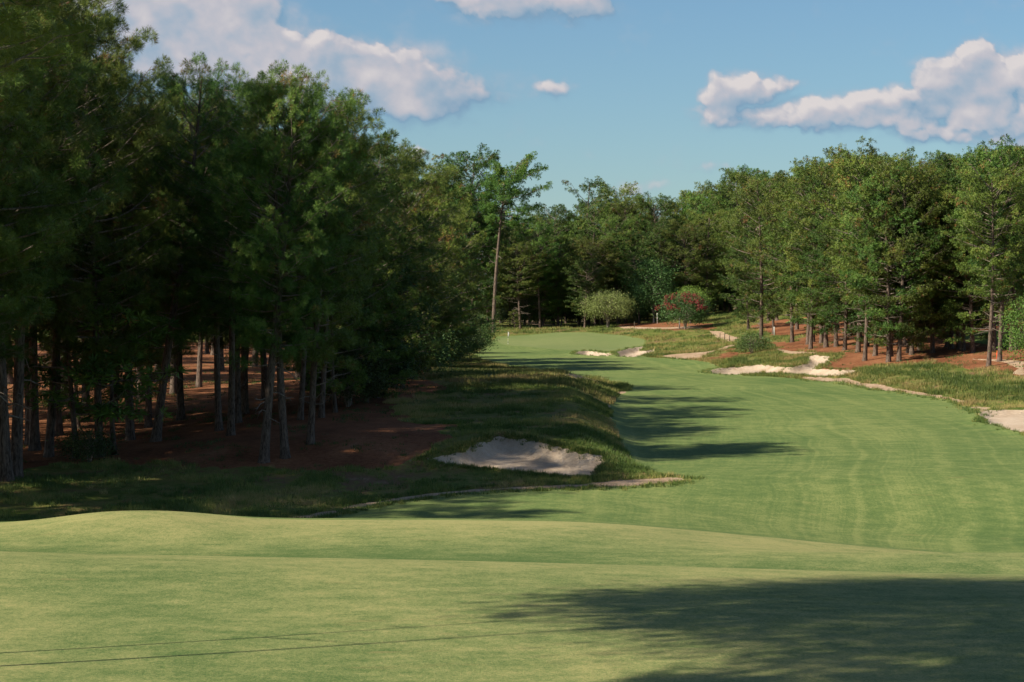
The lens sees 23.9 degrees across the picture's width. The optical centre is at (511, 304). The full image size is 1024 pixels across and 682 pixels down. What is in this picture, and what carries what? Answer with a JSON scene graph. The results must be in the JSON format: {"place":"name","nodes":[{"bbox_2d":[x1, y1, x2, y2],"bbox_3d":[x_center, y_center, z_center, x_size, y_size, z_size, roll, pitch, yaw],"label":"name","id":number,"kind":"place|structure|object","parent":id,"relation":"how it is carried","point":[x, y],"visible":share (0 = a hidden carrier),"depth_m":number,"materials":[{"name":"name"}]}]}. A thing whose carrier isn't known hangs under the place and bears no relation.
{"place":"outdoors","nodes":[
{"label":"outdoors","id":0,"kind":"place"},
{"bbox_2d":[0,299,1023,521],"bbox_3d":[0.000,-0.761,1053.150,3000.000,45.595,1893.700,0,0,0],"label":"ground","id":1,"kind":"structure","parent":0,"point":[95,499],"depth_m":152.25,"materials":[{"name":"green plant"}]},
{"bbox_2d":[0,5,51,212],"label":"pine tree","id":2,"kind":"object","parent":1,"relation":"on","point":[5,88],"visible":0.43,"depth_m":134.32,"materials":[{"name":"green plant"}]},
{"bbox_2d":[0,0,77,337],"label":"pine tree","id":3,"kind":"object","parent":1,"relation":"on","point":[42,144],"visible":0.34,"depth_m":138.60,"materials":[{"name":"green plant"}]},
{"bbox_2d":[0,0,131,429],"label":"pine tree","id":4,"kind":"object","parent":1,"relation":"on","point":[39,308],"visible":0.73,"depth_m":136.18,"materials":[{"name":"green plant"}]},
{"bbox_2d":[0,0,132,481],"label":"pine tree","id":5,"kind":"object","parent":1,"relation":"on","point":[6,471],"visible":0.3,"depth_m":148.93,"materials":[{"name":"green plant"}]},
{"bbox_2d":[0,0,154,478],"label":"pine tree","id":6,"kind":"object","parent":1,"relation":"on","point":[17,427],"visible":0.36,"depth_m":150.72,"materials":[{"name":"green plant"}]},
{"bbox_2d":[392,205,506,367],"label":"pine tree","id":7,"kind":"object","parent":1,"relation":"on","point":[476,239],"visible":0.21,"depth_m":292.73,"materials":[{"name":"green plant"}]},
{"bbox_2d":[424,239,501,360],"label":"pine tree","id":8,"kind":"object","parent":1,"relation":"on","point":[492,321],"visible":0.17,"depth_m":317.34,"materials":[{"name":"green plant"}]},
{"bbox_2d":[438,142,516,309],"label":"pine tree","id":9,"kind":"object","parent":1,"relation":"on","point":[473,170],"visible":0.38,"depth_m":460.01,"materials":[{"name":"green plant"}]},
{"bbox_2d":[449,199,510,319],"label":"pine tree","id":10,"kind":"object","parent":1,"relation":"on","point":[476,225],"visible":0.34,"depth_m":458.21,"materials":[{"name":"green plant"}]},
{"bbox_2d":[0,511,1023,681],"bbox_3d":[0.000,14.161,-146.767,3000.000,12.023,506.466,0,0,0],"label":"hill turf","id":11,"kind":"structure","parent":1,"relation":"on","point":[216,596],"depth_m":69.08,"materials":[{"name":"green plant"}]},
{"bbox_2d":[0,332,1023,552],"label":"fairway","id":12,"kind":"structure","parent":1,"relation":"on","point":[800,459],"depth_m":157.24,"materials":[{"name":"green plant"}]},
{"bbox_2d":[476,151,552,331],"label":"pine tree","id":13,"kind":"object","parent":1,"relation":"on","point":[501,195],"visible":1,"depth_m":442.43,"materials":[{"name":"green plant"}]},
{"bbox_2d":[427,436,602,475],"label":"bunker","id":14,"kind":"object","parent":1,"relation":"in","point":[513,454],"visible":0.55,"depth_m":157.77},
{"bbox_2d":[7,307,1023,470],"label":"pine straw","id":15,"kind":"object","parent":1,"relation":"on","point":[374,457],"visible":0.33,"depth_m":179.93,"materials":[{"name":"brown plant"}]},
{"bbox_2d":[0,0,113,393],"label":"pine tree","id":16,"kind":"object","parent":15,"relation":"on","point":[16,34],"visible":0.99,"depth_m":60.15,"materials":[{"name":"green plant"}]},
{"bbox_2d":[21,0,130,450],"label":"pine tree","id":17,"kind":"object","parent":15,"relation":"on","point":[34,438],"visible":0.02,"depth_m":169.60,"materials":[{"name":"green plant"}]},
{"bbox_2d":[28,262,133,428],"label":"pine tree","id":18,"kind":"object","parent":15,"relation":"on","point":[66,416],"visible":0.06,"depth_m":190.56,"materials":[{"name":"green plant"}]},
{"bbox_2d":[5,235,160,457],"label":"young pine","id":19,"kind":"object","parent":15,"relation":"on","point":[40,368],"visible":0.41,"depth_m":161.83,"materials":[{"name":"green plant"}]},
{"bbox_2d":[46,423,125,462],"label":"bush","id":20,"kind":"object","parent":15,"relation":"on","point":[92,446],"visible":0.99,"depth_m":158.79,"materials":[{"name":"green plant"}]},
{"bbox_2d":[16,0,174,457],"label":"pine tree","id":21,"kind":"object","parent":15,"relation":"on","point":[51,412],"visible":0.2,"depth_m":164.27,"materials":[{"name":"green plant"}]},
{"bbox_2d":[27,34,188,457],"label":"pine tree","id":22,"kind":"object","parent":15,"relation":"on","point":[120,335],"visible":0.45,"depth_m":160.93,"materials":[{"name":"green plant"}]},
{"bbox_2d":[49,262,187,454],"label":"young pine","id":23,"kind":"object","parent":15,"relation":"on","point":[136,320],"visible":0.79,"depth_m":161.29,"materials":[{"name":"green plant"}]},
{"bbox_2d":[65,84,214,440],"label":"pine tree","id":24,"kind":"object","parent":15,"relation":"on","point":[130,431],"visible":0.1,"depth_m":175.93,"materials":[{"name":"green plant"}]},
{"bbox_2d":[83,94,206,433],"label":"pine tree","id":25,"kind":"object","parent":15,"relation":"on","point":[111,223],"visible":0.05,"depth_m":182.48,"materials":[{"name":"green plant"}]},
{"bbox_2d":[101,134,225,427],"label":"pine tree","id":26,"kind":"object","parent":15,"relation":"on","point":[148,423],"visible":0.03,"depth_m":190.49,"materials":[{"name":"green plant"}]},
{"bbox_2d":[112,104,222,420],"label":"pine tree","id":27,"kind":"object","parent":15,"relation":"on","point":[180,412],"visible":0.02,"depth_m":196.35,"materials":[{"name":"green plant"}]},
{"bbox_2d":[103,51,273,441],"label":"pine tree","id":28,"kind":"object","parent":15,"relation":"on","point":[173,87],"visible":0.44,"depth_m":170.45,"materials":[{"name":"green plant"}]},
{"bbox_2d":[147,96,282,430],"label":"pine tree","id":29,"kind":"object","parent":15,"relation":"on","point":[215,259],"visible":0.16,"depth_m":175.45,"materials":[{"name":"green plant"}]},
{"bbox_2d":[157,149,296,435],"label":"pine tree","id":30,"kind":"object","parent":15,"relation":"on","point":[209,304],"visible":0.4,"depth_m":167.91,"materials":[{"name":"green plant"}]},
{"bbox_2d":[179,84,301,422],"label":"pine tree","id":31,"kind":"object","parent":15,"relation":"on","point":[238,411],"visible":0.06,"depth_m":183.44,"materials":[{"name":"green plant"}]},
{"bbox_2d":[187,61,359,458],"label":"pine tree","id":32,"kind":"object","parent":15,"relation":"on","point":[268,341],"visible":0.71,"depth_m":156.17,"materials":[{"name":"green plant"}]},
{"bbox_2d":[202,59,376,463],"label":"pine tree","id":33,"kind":"object","parent":15,"relation":"on","point":[275,314],"visible":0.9,"depth_m":155.12,"materials":[{"name":"green plant"}]},
{"bbox_2d":[264,114,360,419],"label":"pine tree","id":34,"kind":"object","parent":15,"relation":"on","point":[300,414],"visible":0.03,"depth_m":179.14,"materials":[{"name":"green plant"}]},
{"bbox_2d":[231,78,410,444],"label":"pine tree","id":35,"kind":"object","parent":15,"relation":"on","point":[341,337],"visible":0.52,"depth_m":160.23,"materials":[{"name":"green plant"}]},
{"bbox_2d":[258,205,401,412],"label":"pine tree","id":36,"kind":"object","parent":15,"relation":"on","point":[335,384],"visible":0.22,"depth_m":185.73,"materials":[{"name":"green plant"}]},
{"bbox_2d":[268,130,394,417],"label":"pine tree","id":37,"kind":"object","parent":15,"relation":"on","point":[321,412],"visible":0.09,"depth_m":180.91,"materials":[{"name":"green plant"}]},
{"bbox_2d":[292,340,404,406],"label":"bush","id":38,"kind":"object","parent":15,"relation":"on","point":[348,394],"visible":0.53,"depth_m":190.53,"materials":[{"name":"green plant"}]},
{"bbox_2d":[288,130,442,404],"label":"pine tree","id":39,"kind":"object","parent":15,"relation":"on","point":[405,280],"visible":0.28,"depth_m":192.60,"materials":[{"name":"green plant"}]},
{"bbox_2d":[310,237,441,402],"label":"pine tree","id":40,"kind":"object","parent":15,"relation":"on","point":[399,312],"visible":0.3,"depth_m":194.68,"materials":[{"name":"green plant"}]},
{"bbox_2d":[338,325,429,397],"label":"bush","id":41,"kind":"object","parent":15,"relation":"on","point":[395,370],"visible":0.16,"depth_m":200.63,"materials":[{"name":"green plant"}]},
{"bbox_2d":[344,138,458,397],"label":"pine tree","id":42,"kind":"object","parent":15,"relation":"on","point":[405,154],"visible":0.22,"depth_m":200.64,"materials":[{"name":"green plant"}]},
{"bbox_2d":[340,246,468,388],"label":"pine tree","id":43,"kind":"object","parent":15,"relation":"on","point":[425,358],"visible":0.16,"depth_m":213.94,"materials":[{"name":"green plant"}]},
{"bbox_2d":[357,144,478,386],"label":"pine tree","id":44,"kind":"object","parent":15,"relation":"on","point":[439,205],"visible":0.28,"depth_m":214.68,"materials":[{"name":"green plant"}]},
{"bbox_2d":[387,311,465,378],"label":"bush","id":45,"kind":"object","parent":15,"relation":"on","point":[438,356],"visible":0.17,"depth_m":230.88,"materials":[{"name":"green plant"}]},
{"bbox_2d":[385,189,485,377],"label":"pine tree","id":46,"kind":"object","parent":15,"relation":"on","point":[452,259],"visible":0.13,"depth_m":234.91,"materials":[{"name":"green plant"}]},
{"bbox_2d":[459,201,515,320],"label":"pine tree","id":47,"kind":"object","parent":15,"relation":"on","point":[489,310],"visible":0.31,"depth_m":465.63,"materials":[{"name":"green plant"}]},
{"bbox_2d":[7,335,1023,469],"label":"sparse grass","id":48,"kind":"structure","parent":15,"relation":"on","point":[315,443],"depth_m":193.99,"materials":[{"name":"green plant"}]},
{"bbox_2d":[610,248,654,323],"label":"pine tree","id":49,"kind":"object","parent":15,"relation":"on","point":[631,259],"visible":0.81,"depth_m":455.82,"materials":[{"name":"green plant"}]},
{"bbox_2d":[618,253,683,322],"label":"broadleaf tree","id":50,"kind":"object","parent":15,"relation":"on","point":[658,291],"visible":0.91,"depth_m":452.27,"materials":[{"name":"green plant"}]},
{"bbox_2d":[651,289,716,328],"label":"flowering tree","id":51,"kind":"object","parent":15,"relation":"on","point":[685,304],"visible":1,"depth_m":423.50,"materials":[{"name":"green plant"}]},
{"bbox_2d":[744,177,808,342],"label":"pine tree","id":52,"kind":"object","parent":15,"relation":"on","point":[768,205],"visible":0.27,"depth_m":341.31,"materials":[{"name":"green plant"}]},
{"bbox_2d":[765,165,831,344],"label":"pine tree","id":53,"kind":"object","parent":15,"relation":"on","point":[771,239],"visible":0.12,"depth_m":328.62,"materials":[{"name":"green plant"}]},
{"bbox_2d":[762,160,836,342],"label":"pine tree","id":54,"kind":"object","parent":15,"relation":"on","point":[788,263],"visible":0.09,"depth_m":328.36,"materials":[{"name":"green plant"}]},
{"bbox_2d":[763,215,837,341],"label":"pine tree","id":55,"kind":"object","parent":15,"relation":"on","point":[793,319],"visible":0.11,"depth_m":332.20,"materials":[{"name":"green plant"}]},
{"bbox_2d":[775,156,846,347],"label":"pine tree","id":56,"kind":"object","parent":15,"relation":"on","point":[807,240],"visible":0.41,"depth_m":316.68,"materials":[{"name":"green plant"}]},
{"bbox_2d":[771,152,862,346],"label":"pine tree","id":57,"kind":"object","parent":15,"relation":"on","point":[817,208],"visible":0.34,"depth_m":315.81,"materials":[{"name":"green plant"}]},
{"bbox_2d":[796,221,873,350],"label":"pine tree","id":58,"kind":"object","parent":15,"relation":"on","point":[834,318],"visible":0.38,"depth_m":305.62,"materials":[{"name":"green plant"}]},
{"bbox_2d":[809,135,894,351],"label":"pine tree","id":59,"kind":"object","parent":15,"relation":"on","point":[870,153],"visible":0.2,"depth_m":297.43,"materials":[{"name":"green plant"}]},
{"bbox_2d":[812,147,922,360],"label":"pine tree","id":60,"kind":"object","parent":15,"relation":"on","point":[843,179],"visible":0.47,"depth_m":281.90,"materials":[{"name":"green plant"}]},
{"bbox_2d":[819,198,926,355],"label":"pine tree","id":61,"kind":"object","parent":15,"relation":"on","point":[859,329],"visible":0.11,"depth_m":287.97,"materials":[{"name":"green plant"}]},
{"bbox_2d":[839,164,950,361],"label":"pine tree","id":62,"kind":"object","parent":15,"relation":"on","point":[865,186],"visible":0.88,"depth_m":276.79,"materials":[{"name":"green plant"}]},
{"bbox_2d":[843,154,957,361],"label":"pine tree","id":63,"kind":"object","parent":15,"relation":"on","point":[910,297],"visible":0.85,"depth_m":276.88,"materials":[{"name":"green plant"}]},
{"bbox_2d":[854,212,957,354],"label":"pine tree","id":64,"kind":"object","parent":15,"relation":"on","point":[911,350],"visible":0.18,"depth_m":281.96,"materials":[{"name":"green plant"}]},
{"bbox_2d":[878,185,968,352],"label":"pine tree","id":65,"kind":"object","parent":15,"relation":"on","point":[934,333],"visible":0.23,"depth_m":281.61,"materials":[{"name":"green plant"}]},
{"bbox_2d":[914,181,1020,352],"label":"pine tree","id":66,"kind":"object","parent":15,"relation":"on","point":[956,322],"visible":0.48,"depth_m":277.37,"materials":[{"name":"green plant"}]},
{"bbox_2d":[915,148,1021,350],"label":"pine tree","id":67,"kind":"object","parent":15,"relation":"on","point":[952,172],"visible":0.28,"depth_m":281.03,"materials":[{"name":"green plant"}]},
{"bbox_2d":[935,139,1023,350],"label":"pine tree","id":68,"kind":"object","parent":15,"relation":"on","point":[994,338],"visible":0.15,"depth_m":278.72,"materials":[{"name":"green plant"}]},
{"bbox_2d":[940,159,1023,366],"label":"pine tree","id":69,"kind":"object","parent":15,"relation":"on","point":[968,224],"visible":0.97,"depth_m":258.56,"materials":[{"name":"green plant"}]},
{"bbox_2d":[949,145,1023,350],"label":"pine tree","id":70,"kind":"object","parent":15,"relation":"on","point":[1007,302],"visible":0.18,"depth_m":275.00,"materials":[{"name":"green plant"}]},
{"bbox_2d":[951,134,1023,361],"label":"pine tree","id":71,"kind":"object","parent":15,"relation":"on","point":[997,163],"visible":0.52,"depth_m":261.94,"materials":[{"name":"green plant"}]},
{"bbox_2d":[993,288,1023,366],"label":"broadleaf tree","id":72,"kind":"object","parent":15,"relation":"on","point":[1017,337],"visible":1,"depth_m":249.23,"materials":[{"name":"green plant"}]},
{"bbox_2d":[486,239,548,328],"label":"pine tree","id":73,"kind":"object","parent":1,"relation":"on","point":[520,256],"visible":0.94,"depth_m":457.25,"materials":[{"name":"green plant"}]},
{"bbox_2d":[506,278,550,325],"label":"broadleaf tree","id":74,"kind":"object","parent":1,"relation":"on","point":[531,301],"visible":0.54,"depth_m":466.32,"materials":[{"name":"green plant"}]},
{"bbox_2d":[512,219,565,327],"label":"pine tree","id":75,"kind":"object","parent":1,"relation":"on","point":[541,244],"visible":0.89,"depth_m":461.31,"materials":[{"name":"green plant"}]},
{"bbox_2d":[267,305,818,355],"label":"rough grass","id":76,"kind":"structure","parent":1,"relation":"on","point":[712,343],"depth_m":421.01,"materials":[{"name":"green plant"}]},
{"bbox_2d":[525,259,566,326],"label":"pine tree","id":77,"kind":"object","parent":1,"relation":"on","point":[544,314],"visible":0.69,"depth_m":465.48,"materials":[{"name":"green plant"}]},
{"bbox_2d":[536,257,577,325],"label":"pine tree","id":78,"kind":"object","parent":1,"relation":"on","point":[555,301],"visible":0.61,"depth_m":465.58,"materials":[{"name":"green plant"}]},
{"bbox_2d":[527,203,588,323],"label":"pine tree","id":79,"kind":"object","parent":1,"relation":"on","point":[565,220],"visible":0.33,"depth_m":485.35,"materials":[{"name":"green plant"}]},
{"bbox_2d":[532,239,585,326],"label":"pine tree","id":80,"kind":"object","parent":1,"relation":"on","point":[564,247],"visible":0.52,"depth_m":465.60,"materials":[{"name":"green plant"}]},
{"bbox_2d":[496,333,644,350],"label":"putting green","id":81,"kind":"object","parent":1,"relation":"on","point":[580,341],"visible":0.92,"depth_m":416.66,"materials":[{"name":"green plant"}]},
{"bbox_2d":[560,257,609,327],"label":"pine tree","id":82,"kind":"object","parent":1,"relation":"on","point":[583,266],"visible":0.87,"depth_m":455.71,"materials":[{"name":"green plant"}]},
{"bbox_2d":[564,198,617,323],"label":"pine tree","id":83,"kind":"object","parent":1,"relation":"on","point":[601,211],"visible":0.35,"depth_m":478.57,"materials":[{"name":"green plant"}]},
{"bbox_2d":[561,175,620,323],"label":"pine tree","id":84,"kind":"object","parent":1,"relation":"on","point":[591,185],"visible":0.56,"depth_m":488.22,"materials":[{"name":"green plant"}]},
{"bbox_2d":[561,235,625,324],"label":"pine tree","id":85,"kind":"object","parent":1,"relation":"on","point":[590,246],"visible":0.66,"depth_m":462.03,"materials":[{"name":"green plant"}]},
{"bbox_2d":[572,287,635,326],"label":"small tree","id":86,"kind":"object","parent":1,"relation":"on","point":[607,307],"visible":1,"depth_m":446.07,"materials":[{"name":"green plant"}]},
{"bbox_2d":[588,213,642,323],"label":"pine tree","id":87,"kind":"object","parent":1,"relation":"on","point":[612,225],"visible":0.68,"depth_m":466.95,"materials":[{"name":"green plant"}]},
{"bbox_2d":[592,179,647,319],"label":"pine tree","id":88,"kind":"object","parent":1,"relation":"on","point":[623,190],"visible":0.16,"depth_m":501.87,"materials":[{"name":"green plant"}]},
{"bbox_2d":[600,197,653,320],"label":"pine tree","id":89,"kind":"object","parent":1,"relation":"on","point":[622,209],"visible":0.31,"depth_m":483.52,"materials":[{"name":"green plant"}]},
{"bbox_2d":[594,227,660,323],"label":"pine tree","id":90,"kind":"object","parent":1,"relation":"on","point":[618,284],"visible":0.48,"depth_m":465.83,"materials":[{"name":"green plant"}]},
{"bbox_2d":[257,343,1023,517],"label":"bunker fringe","id":91,"kind":"object","parent":1,"relation":"on","point":[481,437],"visible":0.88,"depth_m":153.85,"materials":[{"name":"green plant"}]},
{"bbox_2d":[293,345,989,517],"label":"sand edge","id":92,"kind":"object","parent":1,"relation":"on","point":[641,481],"visible":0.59,"depth_m":149.35,"materials":[{"name":"beige sand"}]},
{"bbox_2d":[630,192,680,317],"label":"pine tree","id":93,"kind":"object","parent":1,"relation":"on","point":[647,206],"visible":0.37,"depth_m":483.08,"materials":[{"name":"green plant"}]},
{"bbox_2d":[630,219,694,319],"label":"pine tree","id":94,"kind":"object","parent":1,"relation":"on","point":[646,238],"visible":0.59,"depth_m":457.73,"materials":[{"name":"green plant"}]},
{"bbox_2d":[649,219,721,302],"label":"pine tree","id":95,"kind":"object","parent":1,"relation":"on","point":[684,231],"visible":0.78,"depth_m":454.75,"materials":[{"name":"green plant"}]},
{"bbox_2d":[674,188,731,312],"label":"pine tree","id":96,"kind":"object","parent":1,"relation":"on","point":[697,198],"visible":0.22,"depth_m":484.64,"materials":[{"name":"green plant"}]},
{"bbox_2d":[667,208,741,314],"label":"pine tree","id":97,"kind":"object","parent":1,"relation":"on","point":[717,284],"visible":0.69,"depth_m":457.93,"materials":[{"name":"green plant"}]},
{"bbox_2d":[419,338,1023,405],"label":"rough grass","id":98,"kind":"structure","parent":1,"relation":"on","point":[604,390],"depth_m":245.83,"materials":[{"name":"green plant"}]},
{"bbox_2d":[730,331,772,352],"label":"bush","id":99,"kind":"object","parent":98,"relation":"on","point":[752,343],"visible":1,"depth_m":322.32,"materials":[{"name":"green plant"}]},
{"bbox_2d":[699,167,768,309],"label":"pine tree","id":100,"kind":"object","parent":1,"relation":"on","point":[724,182],"visible":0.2,"depth_m":482.60,"materials":[{"name":"green plant"}]},
{"bbox_2d":[714,238,774,329],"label":"pine tree","id":101,"kind":"object","parent":1,"relation":"on","point":[732,279],"visible":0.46,"depth_m":410.32,"materials":[{"name":"green plant"}]},
{"bbox_2d":[713,170,789,338],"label":"pine tree","id":102,"kind":"object","parent":1,"relation":"on","point":[743,266],"visible":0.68,"depth_m":376.92,"materials":[{"name":"green plant"}]},
{"bbox_2d":[711,355,854,375],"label":"bunker","id":103,"kind":"object","parent":1,"relation":"in","point":[807,368],"visible":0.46,"depth_m":288.95},
{"bbox_2d":[978,410,1023,431],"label":"bunker","id":104,"kind":"object","parent":1,"relation":"in","point":[1013,419],"visible":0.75,"depth_m":202.82},
{"bbox_2d":[75,0,1023,193],"bbox_3d":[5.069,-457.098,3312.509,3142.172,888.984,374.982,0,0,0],"label":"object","id":105,"kind":"structure","parent":0,"point":[969,91],"depth_m":3477.82,"materials":[{"name":"white"}]},
{"bbox_2d":[523,320,1023,374],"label":"path","id":106,"kind":"structure","parent":0,"point":[1019,371],"depth_m":395.66,"materials":[{"name":"beige sand"}]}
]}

